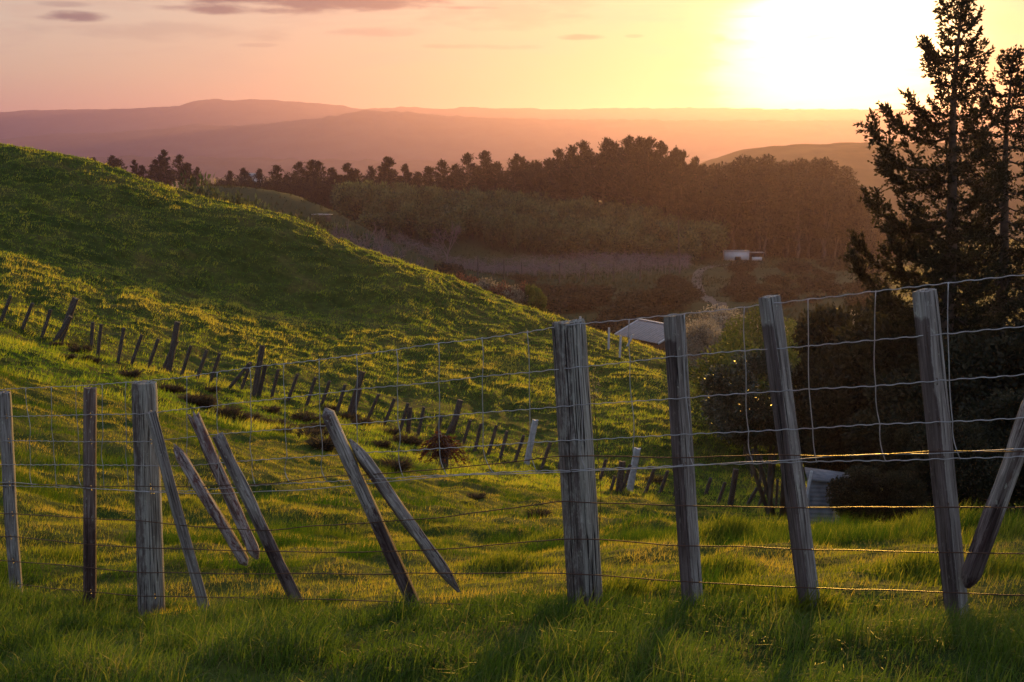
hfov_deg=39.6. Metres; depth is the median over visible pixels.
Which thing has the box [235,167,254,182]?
pine tree
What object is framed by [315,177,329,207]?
tree
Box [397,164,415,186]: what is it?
pine tree
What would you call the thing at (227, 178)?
shrub
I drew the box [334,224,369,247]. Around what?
shrub
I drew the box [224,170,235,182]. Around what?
pine tree
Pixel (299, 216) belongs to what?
shrub
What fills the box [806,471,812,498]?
white pole
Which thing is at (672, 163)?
pine tree
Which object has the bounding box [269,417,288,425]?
grass tussock
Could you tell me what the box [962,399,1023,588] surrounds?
split pole
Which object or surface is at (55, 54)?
sky
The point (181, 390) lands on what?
grass tussock
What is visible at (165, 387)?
grass tussock
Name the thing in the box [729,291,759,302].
shrub
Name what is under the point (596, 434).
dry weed
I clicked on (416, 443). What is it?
grass tussock
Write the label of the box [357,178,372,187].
shelter tree
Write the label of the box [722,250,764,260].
shed
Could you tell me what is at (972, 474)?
evergreen tree
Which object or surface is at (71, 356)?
grass tussock
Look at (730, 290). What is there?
shrub
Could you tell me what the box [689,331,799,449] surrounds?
bush
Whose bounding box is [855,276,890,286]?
shrub
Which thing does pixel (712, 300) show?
farm track
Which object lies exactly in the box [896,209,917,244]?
shrub
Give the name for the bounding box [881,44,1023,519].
conifer tree
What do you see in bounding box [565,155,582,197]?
pine tree
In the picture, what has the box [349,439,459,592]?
fence batten
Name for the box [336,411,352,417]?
grass tussock
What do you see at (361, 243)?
bare tree
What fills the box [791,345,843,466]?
evergreen tree
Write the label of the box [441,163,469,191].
pine tree
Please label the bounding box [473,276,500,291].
shrub
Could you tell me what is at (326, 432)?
grass tussock
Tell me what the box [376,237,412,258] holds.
bare tree
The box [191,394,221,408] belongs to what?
grass tussock
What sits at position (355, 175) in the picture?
pine tree
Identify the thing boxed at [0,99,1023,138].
distant mountains
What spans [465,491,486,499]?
grass tussock
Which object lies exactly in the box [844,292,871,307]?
shrub
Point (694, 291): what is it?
shrub
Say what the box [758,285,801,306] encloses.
shrub
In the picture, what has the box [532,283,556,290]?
shrub
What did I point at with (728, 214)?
gum tree
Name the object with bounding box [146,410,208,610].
fence batten
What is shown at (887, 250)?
shrub
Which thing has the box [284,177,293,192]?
shrub
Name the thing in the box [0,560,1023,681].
long grass
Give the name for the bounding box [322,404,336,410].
grass tussock
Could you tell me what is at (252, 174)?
distant house
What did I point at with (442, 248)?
bare tree
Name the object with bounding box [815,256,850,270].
shrub
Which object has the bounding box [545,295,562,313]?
shrub
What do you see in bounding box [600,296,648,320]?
shrub
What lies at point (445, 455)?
dead bush
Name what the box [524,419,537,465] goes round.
painted batten
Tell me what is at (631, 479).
painted batten
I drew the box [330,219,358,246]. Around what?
bare tree
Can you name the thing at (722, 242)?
shelter tree
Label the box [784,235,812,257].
shrub
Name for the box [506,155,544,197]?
pine tree
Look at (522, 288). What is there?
shrub
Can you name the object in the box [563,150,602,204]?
pine tree
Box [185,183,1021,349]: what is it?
rough grass
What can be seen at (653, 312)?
shrub
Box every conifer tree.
[836,0,1023,523]
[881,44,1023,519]
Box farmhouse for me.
[614,318,664,349]
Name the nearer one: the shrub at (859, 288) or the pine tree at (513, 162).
the shrub at (859, 288)
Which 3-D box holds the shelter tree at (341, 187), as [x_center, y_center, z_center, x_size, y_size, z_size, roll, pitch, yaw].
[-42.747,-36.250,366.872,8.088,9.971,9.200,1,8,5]
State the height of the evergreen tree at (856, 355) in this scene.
6.661 m
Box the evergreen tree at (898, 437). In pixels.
[870,416,929,491]
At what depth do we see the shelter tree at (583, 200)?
384.20 m
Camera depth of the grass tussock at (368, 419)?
48.29 m
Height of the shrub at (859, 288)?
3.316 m
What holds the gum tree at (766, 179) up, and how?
on the ground at (232, 257)
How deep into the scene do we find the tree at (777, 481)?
52.41 m
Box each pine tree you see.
[104,155,115,167]
[105,158,127,170]
[130,160,144,175]
[135,165,151,180]
[144,159,164,181]
[147,149,174,184]
[162,170,176,185]
[168,154,186,188]
[172,162,199,185]
[191,166,204,185]
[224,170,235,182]
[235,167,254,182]
[249,168,267,186]
[268,165,285,184]
[283,161,312,184]
[296,159,321,185]
[310,161,335,187]
[322,167,340,189]
[335,162,357,182]
[345,168,363,182]
[362,165,377,184]
[371,156,402,187]
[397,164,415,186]
[409,171,426,187]
[415,166,440,186]
[426,159,455,189]
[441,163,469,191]
[449,152,484,191]
[464,150,502,194]
[464,167,492,192]
[482,161,509,193]
[497,152,531,194]
[501,170,513,193]
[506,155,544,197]
[521,159,551,201]
[530,158,562,203]
[540,147,574,199]
[556,144,598,200]
[560,139,600,198]
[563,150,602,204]
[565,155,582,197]
[583,136,626,204]
[590,150,652,203]
[598,134,642,208]
[599,141,639,204]
[615,135,658,206]
[626,135,667,206]
[644,140,679,218]
[656,145,695,217]
[666,149,692,217]
[676,155,707,224]
[687,163,717,222]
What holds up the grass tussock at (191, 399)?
on the ground at (232, 257)
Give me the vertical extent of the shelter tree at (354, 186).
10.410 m
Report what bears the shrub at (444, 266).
on the ground at (232, 257)
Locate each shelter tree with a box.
[329,185,366,220]
[330,180,348,196]
[331,181,360,210]
[344,181,359,211]
[355,185,379,216]
[356,212,390,236]
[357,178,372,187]
[360,188,383,217]
[361,179,375,189]
[361,184,380,214]
[397,200,426,236]
[433,211,466,243]
[576,195,593,214]
[593,199,616,210]
[613,231,642,256]
[689,220,717,259]
[696,218,718,253]
[705,223,729,256]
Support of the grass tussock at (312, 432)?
on the ground at (232, 257)
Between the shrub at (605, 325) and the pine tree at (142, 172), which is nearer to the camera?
the shrub at (605, 325)
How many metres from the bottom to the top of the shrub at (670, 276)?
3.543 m
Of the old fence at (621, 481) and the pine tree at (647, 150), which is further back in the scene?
the pine tree at (647, 150)
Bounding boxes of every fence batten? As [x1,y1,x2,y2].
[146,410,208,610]
[173,444,248,565]
[188,411,259,559]
[212,432,302,605]
[322,407,419,606]
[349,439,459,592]
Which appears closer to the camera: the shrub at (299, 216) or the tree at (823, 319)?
the tree at (823, 319)
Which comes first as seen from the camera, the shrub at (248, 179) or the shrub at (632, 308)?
the shrub at (632, 308)
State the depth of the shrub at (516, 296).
124.06 m
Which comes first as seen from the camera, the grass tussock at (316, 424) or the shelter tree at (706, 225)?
the grass tussock at (316, 424)
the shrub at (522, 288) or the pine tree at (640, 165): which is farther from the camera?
the pine tree at (640, 165)
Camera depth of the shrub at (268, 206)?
187.95 m
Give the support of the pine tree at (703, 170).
on the ground at (232, 257)
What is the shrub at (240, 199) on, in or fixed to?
on the ground at (232, 257)
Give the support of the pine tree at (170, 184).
on the ground at (232, 257)
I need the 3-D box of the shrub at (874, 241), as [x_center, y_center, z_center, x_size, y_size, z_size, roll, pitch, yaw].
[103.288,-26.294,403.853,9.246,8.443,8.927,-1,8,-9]
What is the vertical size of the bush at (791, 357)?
5.921 m
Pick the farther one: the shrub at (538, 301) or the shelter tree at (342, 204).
the shelter tree at (342, 204)
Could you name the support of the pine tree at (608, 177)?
on the ground at (232, 257)
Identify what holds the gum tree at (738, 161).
on the ground at (232, 257)
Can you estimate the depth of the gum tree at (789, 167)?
388.71 m
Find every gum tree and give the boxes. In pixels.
[706,163,739,231]
[717,161,755,249]
[730,154,760,249]
[734,153,788,251]
[746,163,789,255]
[760,160,784,256]
[769,160,808,257]
[774,168,826,258]
[784,157,833,258]
[785,157,811,257]
[807,176,848,258]
[811,156,838,257]
[817,165,856,258]
[834,183,870,254]
[835,175,861,257]
[845,197,874,242]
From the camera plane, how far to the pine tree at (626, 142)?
393.96 m
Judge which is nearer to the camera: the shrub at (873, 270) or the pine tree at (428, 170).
the shrub at (873, 270)
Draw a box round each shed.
[311,214,332,221]
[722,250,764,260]
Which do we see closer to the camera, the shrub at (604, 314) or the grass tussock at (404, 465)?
the grass tussock at (404, 465)
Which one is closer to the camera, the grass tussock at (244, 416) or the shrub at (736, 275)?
the grass tussock at (244, 416)
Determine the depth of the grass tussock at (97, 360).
45.07 m
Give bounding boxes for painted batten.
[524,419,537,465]
[627,447,640,491]
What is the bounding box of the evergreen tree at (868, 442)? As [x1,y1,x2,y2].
[841,369,995,513]
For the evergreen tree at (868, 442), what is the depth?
33.53 m
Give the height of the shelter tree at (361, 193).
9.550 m
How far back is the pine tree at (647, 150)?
391.57 m
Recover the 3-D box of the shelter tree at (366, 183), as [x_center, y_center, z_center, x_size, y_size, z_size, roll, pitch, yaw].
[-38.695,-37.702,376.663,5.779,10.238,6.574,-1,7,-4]
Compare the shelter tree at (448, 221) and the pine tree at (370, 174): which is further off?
the pine tree at (370, 174)
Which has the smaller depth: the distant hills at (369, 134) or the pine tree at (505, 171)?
the pine tree at (505, 171)
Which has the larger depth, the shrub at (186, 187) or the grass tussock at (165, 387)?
the shrub at (186, 187)
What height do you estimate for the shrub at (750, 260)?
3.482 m
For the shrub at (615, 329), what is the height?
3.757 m
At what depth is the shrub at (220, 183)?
420.96 m
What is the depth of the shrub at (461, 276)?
126.69 m
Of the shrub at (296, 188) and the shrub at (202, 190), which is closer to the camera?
the shrub at (202, 190)
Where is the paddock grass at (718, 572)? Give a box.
[0,364,1023,626]
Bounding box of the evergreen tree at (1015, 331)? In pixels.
[975,314,1023,398]
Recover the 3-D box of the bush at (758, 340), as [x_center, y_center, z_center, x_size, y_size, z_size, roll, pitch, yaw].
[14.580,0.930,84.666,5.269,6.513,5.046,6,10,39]
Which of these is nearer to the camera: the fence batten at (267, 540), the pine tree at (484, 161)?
the fence batten at (267, 540)
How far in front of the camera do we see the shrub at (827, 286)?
230.92 m
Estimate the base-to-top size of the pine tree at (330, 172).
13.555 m
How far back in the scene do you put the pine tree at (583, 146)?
400.05 m
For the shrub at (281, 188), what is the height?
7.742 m
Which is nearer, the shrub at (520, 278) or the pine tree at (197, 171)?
the shrub at (520, 278)
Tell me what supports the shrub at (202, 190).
on the ground at (232, 257)
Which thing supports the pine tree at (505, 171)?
on the ground at (232, 257)
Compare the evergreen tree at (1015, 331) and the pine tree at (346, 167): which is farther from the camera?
the pine tree at (346, 167)
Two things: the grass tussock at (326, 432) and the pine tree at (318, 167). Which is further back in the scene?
the pine tree at (318, 167)
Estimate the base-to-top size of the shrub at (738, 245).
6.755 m
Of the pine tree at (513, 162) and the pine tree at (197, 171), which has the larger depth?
the pine tree at (197, 171)
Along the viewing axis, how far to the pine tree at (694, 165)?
384.37 m
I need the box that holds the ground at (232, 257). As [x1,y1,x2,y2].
[0,143,1023,681]
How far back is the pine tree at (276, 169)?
435.01 m
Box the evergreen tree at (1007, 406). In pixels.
[954,387,1023,517]
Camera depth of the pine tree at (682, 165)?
386.40 m
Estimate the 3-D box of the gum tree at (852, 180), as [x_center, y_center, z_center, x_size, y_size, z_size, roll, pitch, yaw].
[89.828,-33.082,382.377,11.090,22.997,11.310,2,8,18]
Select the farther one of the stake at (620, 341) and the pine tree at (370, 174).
the pine tree at (370, 174)
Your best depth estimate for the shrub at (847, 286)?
234.69 m
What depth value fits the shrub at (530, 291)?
124.38 m
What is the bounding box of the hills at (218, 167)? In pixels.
[77,155,707,176]
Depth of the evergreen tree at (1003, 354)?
33.43 m
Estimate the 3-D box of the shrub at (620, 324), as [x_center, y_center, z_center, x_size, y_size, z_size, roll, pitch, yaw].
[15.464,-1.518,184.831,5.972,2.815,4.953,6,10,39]
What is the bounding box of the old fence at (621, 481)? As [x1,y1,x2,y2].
[0,295,765,506]
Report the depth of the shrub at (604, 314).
191.48 m
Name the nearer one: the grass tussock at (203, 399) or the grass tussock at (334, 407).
the grass tussock at (203, 399)
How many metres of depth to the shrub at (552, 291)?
218.17 m
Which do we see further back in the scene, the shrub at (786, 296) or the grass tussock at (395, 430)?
the shrub at (786, 296)
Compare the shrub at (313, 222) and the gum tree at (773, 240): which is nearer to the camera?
the shrub at (313, 222)
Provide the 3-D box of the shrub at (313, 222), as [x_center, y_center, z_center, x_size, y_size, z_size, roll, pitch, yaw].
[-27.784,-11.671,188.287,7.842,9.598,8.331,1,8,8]
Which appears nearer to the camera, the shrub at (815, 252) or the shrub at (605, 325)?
the shrub at (605, 325)
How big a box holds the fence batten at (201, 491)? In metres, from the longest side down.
0.758 x 0.099 x 0.055 m
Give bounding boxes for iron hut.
[805,467,849,524]
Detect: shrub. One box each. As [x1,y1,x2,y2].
[166,170,224,198]
[174,182,196,193]
[207,191,263,207]
[214,177,226,185]
[218,195,246,204]
[220,189,254,206]
[221,174,232,184]
[238,175,252,187]
[243,200,284,213]
[244,200,274,211]
[246,175,257,186]
[252,182,264,187]
[264,173,277,189]
[277,181,290,193]
[278,208,308,222]
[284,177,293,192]
[288,172,303,196]
[301,181,316,202]
[302,216,331,233]
[312,214,325,227]
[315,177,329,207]
[321,220,351,241]
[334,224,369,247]
[433,262,465,272]
[444,269,466,279]
[453,271,474,282]
[460,274,478,284]
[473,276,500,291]
[487,280,517,302]
[500,284,528,305]
[510,273,538,284]
[515,282,563,297]
[517,280,528,301]
[522,284,536,305]
[527,287,548,312]
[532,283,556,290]
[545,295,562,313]
[586,313,631,331]
[596,309,628,321]
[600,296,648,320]
[607,323,627,335]
[611,320,633,328]
[642,305,669,318]
[644,307,668,320]
[653,277,683,291]
[658,273,688,282]
[676,285,704,302]
[718,281,752,296]
[724,233,751,249]
[726,261,756,272]
[728,272,757,284]
[729,259,757,271]
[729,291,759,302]
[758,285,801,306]
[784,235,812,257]
[800,239,830,258]
[800,276,846,297]
[804,294,822,302]
[812,237,833,256]
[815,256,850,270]
[826,239,851,258]
[843,280,862,293]
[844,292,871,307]
[848,282,890,294]
[853,238,879,257]
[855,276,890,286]
[865,234,886,257]
[865,263,884,275]
[869,228,886,242]
[870,215,886,237]
[876,238,905,257]
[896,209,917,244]
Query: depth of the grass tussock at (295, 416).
44.41 m
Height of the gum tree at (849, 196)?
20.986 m
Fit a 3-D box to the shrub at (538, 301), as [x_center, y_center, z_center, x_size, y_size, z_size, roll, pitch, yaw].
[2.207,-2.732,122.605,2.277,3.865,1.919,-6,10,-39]
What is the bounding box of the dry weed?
[589,359,602,531]
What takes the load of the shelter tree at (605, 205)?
on the ground at (232, 257)
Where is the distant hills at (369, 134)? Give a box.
[0,110,1023,160]
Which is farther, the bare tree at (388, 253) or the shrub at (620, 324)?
the bare tree at (388, 253)
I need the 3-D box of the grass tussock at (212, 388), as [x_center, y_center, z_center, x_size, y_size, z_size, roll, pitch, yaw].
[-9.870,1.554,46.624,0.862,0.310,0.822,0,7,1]
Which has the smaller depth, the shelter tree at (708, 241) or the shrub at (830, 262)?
the shrub at (830, 262)
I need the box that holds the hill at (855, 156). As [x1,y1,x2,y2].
[556,139,1023,217]
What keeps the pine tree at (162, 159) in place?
on the ground at (232, 257)
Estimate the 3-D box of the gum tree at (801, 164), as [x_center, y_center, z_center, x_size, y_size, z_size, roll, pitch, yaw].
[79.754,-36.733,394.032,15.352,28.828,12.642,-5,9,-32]
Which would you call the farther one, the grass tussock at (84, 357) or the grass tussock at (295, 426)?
the grass tussock at (84, 357)
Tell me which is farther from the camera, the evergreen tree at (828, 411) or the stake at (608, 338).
the stake at (608, 338)
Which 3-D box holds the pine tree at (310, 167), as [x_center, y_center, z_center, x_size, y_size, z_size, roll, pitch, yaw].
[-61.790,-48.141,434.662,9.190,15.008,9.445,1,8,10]
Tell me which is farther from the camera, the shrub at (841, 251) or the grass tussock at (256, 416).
the shrub at (841, 251)
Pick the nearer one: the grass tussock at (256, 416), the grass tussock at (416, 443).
the grass tussock at (256, 416)
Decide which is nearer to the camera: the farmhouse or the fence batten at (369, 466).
the fence batten at (369, 466)
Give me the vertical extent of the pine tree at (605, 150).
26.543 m
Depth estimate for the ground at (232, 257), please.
64.21 m
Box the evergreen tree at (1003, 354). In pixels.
[881,329,1023,510]
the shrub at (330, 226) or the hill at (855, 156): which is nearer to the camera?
the shrub at (330, 226)
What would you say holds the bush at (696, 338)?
on the ground at (232, 257)
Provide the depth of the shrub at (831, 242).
402.15 m
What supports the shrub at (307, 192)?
on the ground at (232, 257)
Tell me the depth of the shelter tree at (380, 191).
365.45 m
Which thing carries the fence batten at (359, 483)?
on the ground at (232, 257)
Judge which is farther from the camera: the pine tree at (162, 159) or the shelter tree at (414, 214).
the pine tree at (162, 159)
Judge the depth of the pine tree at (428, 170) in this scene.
422.17 m
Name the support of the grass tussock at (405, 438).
on the ground at (232, 257)
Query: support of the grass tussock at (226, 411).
on the ground at (232, 257)
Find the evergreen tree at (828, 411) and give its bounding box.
[795,373,880,480]
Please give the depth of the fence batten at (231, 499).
7.42 m
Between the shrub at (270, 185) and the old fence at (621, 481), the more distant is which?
the shrub at (270, 185)
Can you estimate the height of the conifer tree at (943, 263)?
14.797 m
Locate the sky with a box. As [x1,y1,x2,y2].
[0,0,1023,111]
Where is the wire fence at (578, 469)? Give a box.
[0,275,1023,617]
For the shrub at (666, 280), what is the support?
on the ground at (232, 257)
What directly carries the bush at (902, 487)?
on the ground at (232, 257)
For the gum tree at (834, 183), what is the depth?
383.67 m
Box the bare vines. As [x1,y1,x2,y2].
[386,230,691,278]
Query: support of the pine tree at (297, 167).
on the ground at (232, 257)
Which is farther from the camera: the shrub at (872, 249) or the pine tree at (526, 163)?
the pine tree at (526, 163)
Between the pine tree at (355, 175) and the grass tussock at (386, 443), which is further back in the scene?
the pine tree at (355, 175)
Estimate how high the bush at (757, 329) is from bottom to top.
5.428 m
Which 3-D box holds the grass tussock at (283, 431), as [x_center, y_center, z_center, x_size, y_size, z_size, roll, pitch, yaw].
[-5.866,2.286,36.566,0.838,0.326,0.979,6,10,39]
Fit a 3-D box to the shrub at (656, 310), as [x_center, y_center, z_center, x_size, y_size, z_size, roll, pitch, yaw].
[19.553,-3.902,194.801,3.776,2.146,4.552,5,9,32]
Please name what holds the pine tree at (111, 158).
on the ground at (232, 257)
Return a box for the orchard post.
[503,258,504,278]
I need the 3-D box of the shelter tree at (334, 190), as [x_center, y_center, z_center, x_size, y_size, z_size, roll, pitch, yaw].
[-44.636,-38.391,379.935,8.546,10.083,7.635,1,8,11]
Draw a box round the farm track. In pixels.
[692,262,739,320]
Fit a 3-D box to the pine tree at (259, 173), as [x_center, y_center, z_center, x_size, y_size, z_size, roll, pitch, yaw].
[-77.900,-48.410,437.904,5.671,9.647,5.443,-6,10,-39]
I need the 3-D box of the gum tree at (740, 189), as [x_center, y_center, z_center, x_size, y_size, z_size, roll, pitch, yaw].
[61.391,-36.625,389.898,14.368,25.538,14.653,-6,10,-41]
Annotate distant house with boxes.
[243,173,262,183]
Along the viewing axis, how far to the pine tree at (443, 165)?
421.15 m
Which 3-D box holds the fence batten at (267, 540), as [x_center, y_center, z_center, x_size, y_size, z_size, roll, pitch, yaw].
[-1.291,0.923,7.253,0.077,1.005,0.097,-23,7,3]
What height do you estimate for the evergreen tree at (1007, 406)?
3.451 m
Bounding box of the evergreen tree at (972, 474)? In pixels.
[906,418,1005,510]
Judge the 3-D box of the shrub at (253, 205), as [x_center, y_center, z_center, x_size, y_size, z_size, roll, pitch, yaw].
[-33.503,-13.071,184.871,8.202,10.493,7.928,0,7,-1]
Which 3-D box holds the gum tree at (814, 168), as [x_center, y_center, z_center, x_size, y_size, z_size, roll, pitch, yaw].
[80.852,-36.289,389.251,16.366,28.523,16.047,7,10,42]
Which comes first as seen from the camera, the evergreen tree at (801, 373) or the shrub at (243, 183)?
the evergreen tree at (801, 373)
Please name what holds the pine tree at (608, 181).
on the ground at (232, 257)
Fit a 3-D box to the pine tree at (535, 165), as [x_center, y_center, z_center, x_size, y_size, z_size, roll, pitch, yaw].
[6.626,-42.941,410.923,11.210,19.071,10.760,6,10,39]
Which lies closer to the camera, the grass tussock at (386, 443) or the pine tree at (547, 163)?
the grass tussock at (386, 443)
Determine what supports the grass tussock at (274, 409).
on the ground at (232, 257)
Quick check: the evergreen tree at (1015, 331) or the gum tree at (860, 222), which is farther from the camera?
the gum tree at (860, 222)
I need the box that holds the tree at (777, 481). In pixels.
[689,356,780,506]
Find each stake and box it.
[607,328,609,348]
[619,336,621,357]
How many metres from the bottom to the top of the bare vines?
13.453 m
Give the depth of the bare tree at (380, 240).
214.18 m
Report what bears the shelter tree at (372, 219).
on the ground at (232, 257)
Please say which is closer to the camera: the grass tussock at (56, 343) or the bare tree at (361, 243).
the grass tussock at (56, 343)
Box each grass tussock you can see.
[49,341,64,346]
[59,353,77,360]
[64,343,96,353]
[78,354,94,360]
[91,356,102,363]
[116,368,144,378]
[157,383,174,390]
[166,382,184,392]
[173,386,191,393]
[177,393,199,403]
[180,390,211,404]
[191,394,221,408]
[202,384,222,391]
[210,404,246,417]
[229,411,250,420]
[246,411,264,420]
[247,416,275,424]
[261,404,283,413]
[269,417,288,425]
[272,425,298,433]
[286,408,315,420]
[288,421,313,431]
[292,425,323,437]
[299,432,334,450]
[302,414,321,421]
[308,420,325,429]
[314,427,328,436]
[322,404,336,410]
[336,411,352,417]
[348,416,375,426]
[349,413,362,418]
[369,438,391,447]
[377,426,401,435]
[377,455,418,473]
[388,431,420,443]
[408,437,424,446]
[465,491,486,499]
[522,505,554,518]
[642,474,667,482]
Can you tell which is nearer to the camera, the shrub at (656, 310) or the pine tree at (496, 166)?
the shrub at (656, 310)
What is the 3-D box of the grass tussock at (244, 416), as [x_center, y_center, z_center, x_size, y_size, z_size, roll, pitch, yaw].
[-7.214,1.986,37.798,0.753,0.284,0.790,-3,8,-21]
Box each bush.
[416,429,469,469]
[685,304,751,355]
[686,317,729,370]
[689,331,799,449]
[713,303,796,374]
[720,336,800,458]
[740,314,790,353]
[784,317,807,337]
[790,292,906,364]
[825,463,891,524]
[881,463,930,522]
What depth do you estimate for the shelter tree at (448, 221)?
341.80 m
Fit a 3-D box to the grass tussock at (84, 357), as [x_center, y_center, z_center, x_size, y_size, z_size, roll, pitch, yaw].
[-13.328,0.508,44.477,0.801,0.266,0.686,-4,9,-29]
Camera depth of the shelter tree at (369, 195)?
360.00 m
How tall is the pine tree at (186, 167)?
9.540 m
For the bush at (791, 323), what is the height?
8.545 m
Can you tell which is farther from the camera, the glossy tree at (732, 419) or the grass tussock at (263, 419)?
the glossy tree at (732, 419)
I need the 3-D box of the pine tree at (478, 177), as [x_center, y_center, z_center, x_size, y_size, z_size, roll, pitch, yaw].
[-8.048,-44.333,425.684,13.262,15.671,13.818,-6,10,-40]
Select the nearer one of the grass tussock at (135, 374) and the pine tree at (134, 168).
the grass tussock at (135, 374)
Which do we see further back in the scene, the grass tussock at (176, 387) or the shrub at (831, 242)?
the shrub at (831, 242)
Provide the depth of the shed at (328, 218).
283.34 m
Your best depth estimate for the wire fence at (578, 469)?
6.08 m
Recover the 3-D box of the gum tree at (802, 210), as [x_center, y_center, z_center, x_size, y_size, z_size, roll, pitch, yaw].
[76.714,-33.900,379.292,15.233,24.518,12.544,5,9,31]
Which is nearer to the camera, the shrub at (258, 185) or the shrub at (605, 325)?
the shrub at (605, 325)
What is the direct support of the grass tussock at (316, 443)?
on the ground at (232, 257)
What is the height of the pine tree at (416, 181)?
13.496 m
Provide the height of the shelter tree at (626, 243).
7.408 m
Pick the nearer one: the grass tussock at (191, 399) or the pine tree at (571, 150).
the grass tussock at (191, 399)
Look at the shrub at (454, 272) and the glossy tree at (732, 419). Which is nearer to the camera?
the glossy tree at (732, 419)
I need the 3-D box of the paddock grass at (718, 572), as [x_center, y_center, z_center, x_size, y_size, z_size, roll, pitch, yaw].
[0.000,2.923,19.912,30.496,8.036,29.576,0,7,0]
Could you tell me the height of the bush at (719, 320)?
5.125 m
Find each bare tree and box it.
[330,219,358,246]
[335,231,368,248]
[349,222,386,250]
[376,234,396,257]
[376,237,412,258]
[410,258,424,267]
[430,223,461,261]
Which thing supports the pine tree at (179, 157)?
on the ground at (232, 257)
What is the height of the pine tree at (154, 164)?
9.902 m
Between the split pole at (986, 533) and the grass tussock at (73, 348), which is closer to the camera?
the split pole at (986, 533)
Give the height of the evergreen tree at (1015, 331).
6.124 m
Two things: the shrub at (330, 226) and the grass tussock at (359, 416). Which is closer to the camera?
the grass tussock at (359, 416)
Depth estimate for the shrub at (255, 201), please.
190.79 m
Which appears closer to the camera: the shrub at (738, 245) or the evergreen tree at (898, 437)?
the evergreen tree at (898, 437)
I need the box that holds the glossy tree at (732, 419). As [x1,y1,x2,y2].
[699,347,805,517]
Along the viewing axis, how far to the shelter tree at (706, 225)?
372.15 m
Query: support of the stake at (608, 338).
on the ground at (232, 257)
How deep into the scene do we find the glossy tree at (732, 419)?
40.98 m
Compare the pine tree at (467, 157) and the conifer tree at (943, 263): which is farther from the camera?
the pine tree at (467, 157)
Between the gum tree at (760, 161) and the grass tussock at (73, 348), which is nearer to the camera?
the grass tussock at (73, 348)
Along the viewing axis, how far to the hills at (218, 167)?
2808.76 m
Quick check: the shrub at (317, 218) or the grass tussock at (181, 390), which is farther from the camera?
the shrub at (317, 218)
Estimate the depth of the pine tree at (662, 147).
391.69 m
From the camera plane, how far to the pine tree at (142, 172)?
432.09 m
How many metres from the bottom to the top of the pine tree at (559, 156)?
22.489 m
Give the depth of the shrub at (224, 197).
188.49 m
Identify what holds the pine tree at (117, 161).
on the ground at (232, 257)
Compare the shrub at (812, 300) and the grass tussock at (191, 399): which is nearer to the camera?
the grass tussock at (191, 399)
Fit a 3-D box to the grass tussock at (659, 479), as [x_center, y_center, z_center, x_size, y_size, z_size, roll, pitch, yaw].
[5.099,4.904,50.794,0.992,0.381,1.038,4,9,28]
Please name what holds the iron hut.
on the ground at (232, 257)
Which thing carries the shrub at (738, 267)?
on the ground at (232, 257)
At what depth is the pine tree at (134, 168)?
432.36 m
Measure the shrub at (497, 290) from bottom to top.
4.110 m
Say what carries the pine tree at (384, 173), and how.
on the ground at (232, 257)
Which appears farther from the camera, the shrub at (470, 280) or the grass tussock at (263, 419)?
the shrub at (470, 280)
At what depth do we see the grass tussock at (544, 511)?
19.76 m
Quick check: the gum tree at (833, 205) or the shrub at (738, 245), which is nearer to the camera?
the gum tree at (833, 205)
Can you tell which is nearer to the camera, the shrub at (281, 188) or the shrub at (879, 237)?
the shrub at (879, 237)
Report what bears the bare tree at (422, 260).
on the ground at (232, 257)
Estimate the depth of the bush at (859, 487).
26.80 m
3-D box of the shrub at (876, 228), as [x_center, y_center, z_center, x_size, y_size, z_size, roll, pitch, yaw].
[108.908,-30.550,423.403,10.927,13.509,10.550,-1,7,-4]
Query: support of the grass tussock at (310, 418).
on the ground at (232, 257)
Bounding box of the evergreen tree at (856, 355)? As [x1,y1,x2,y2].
[799,311,962,518]
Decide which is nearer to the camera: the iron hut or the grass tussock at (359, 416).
the iron hut

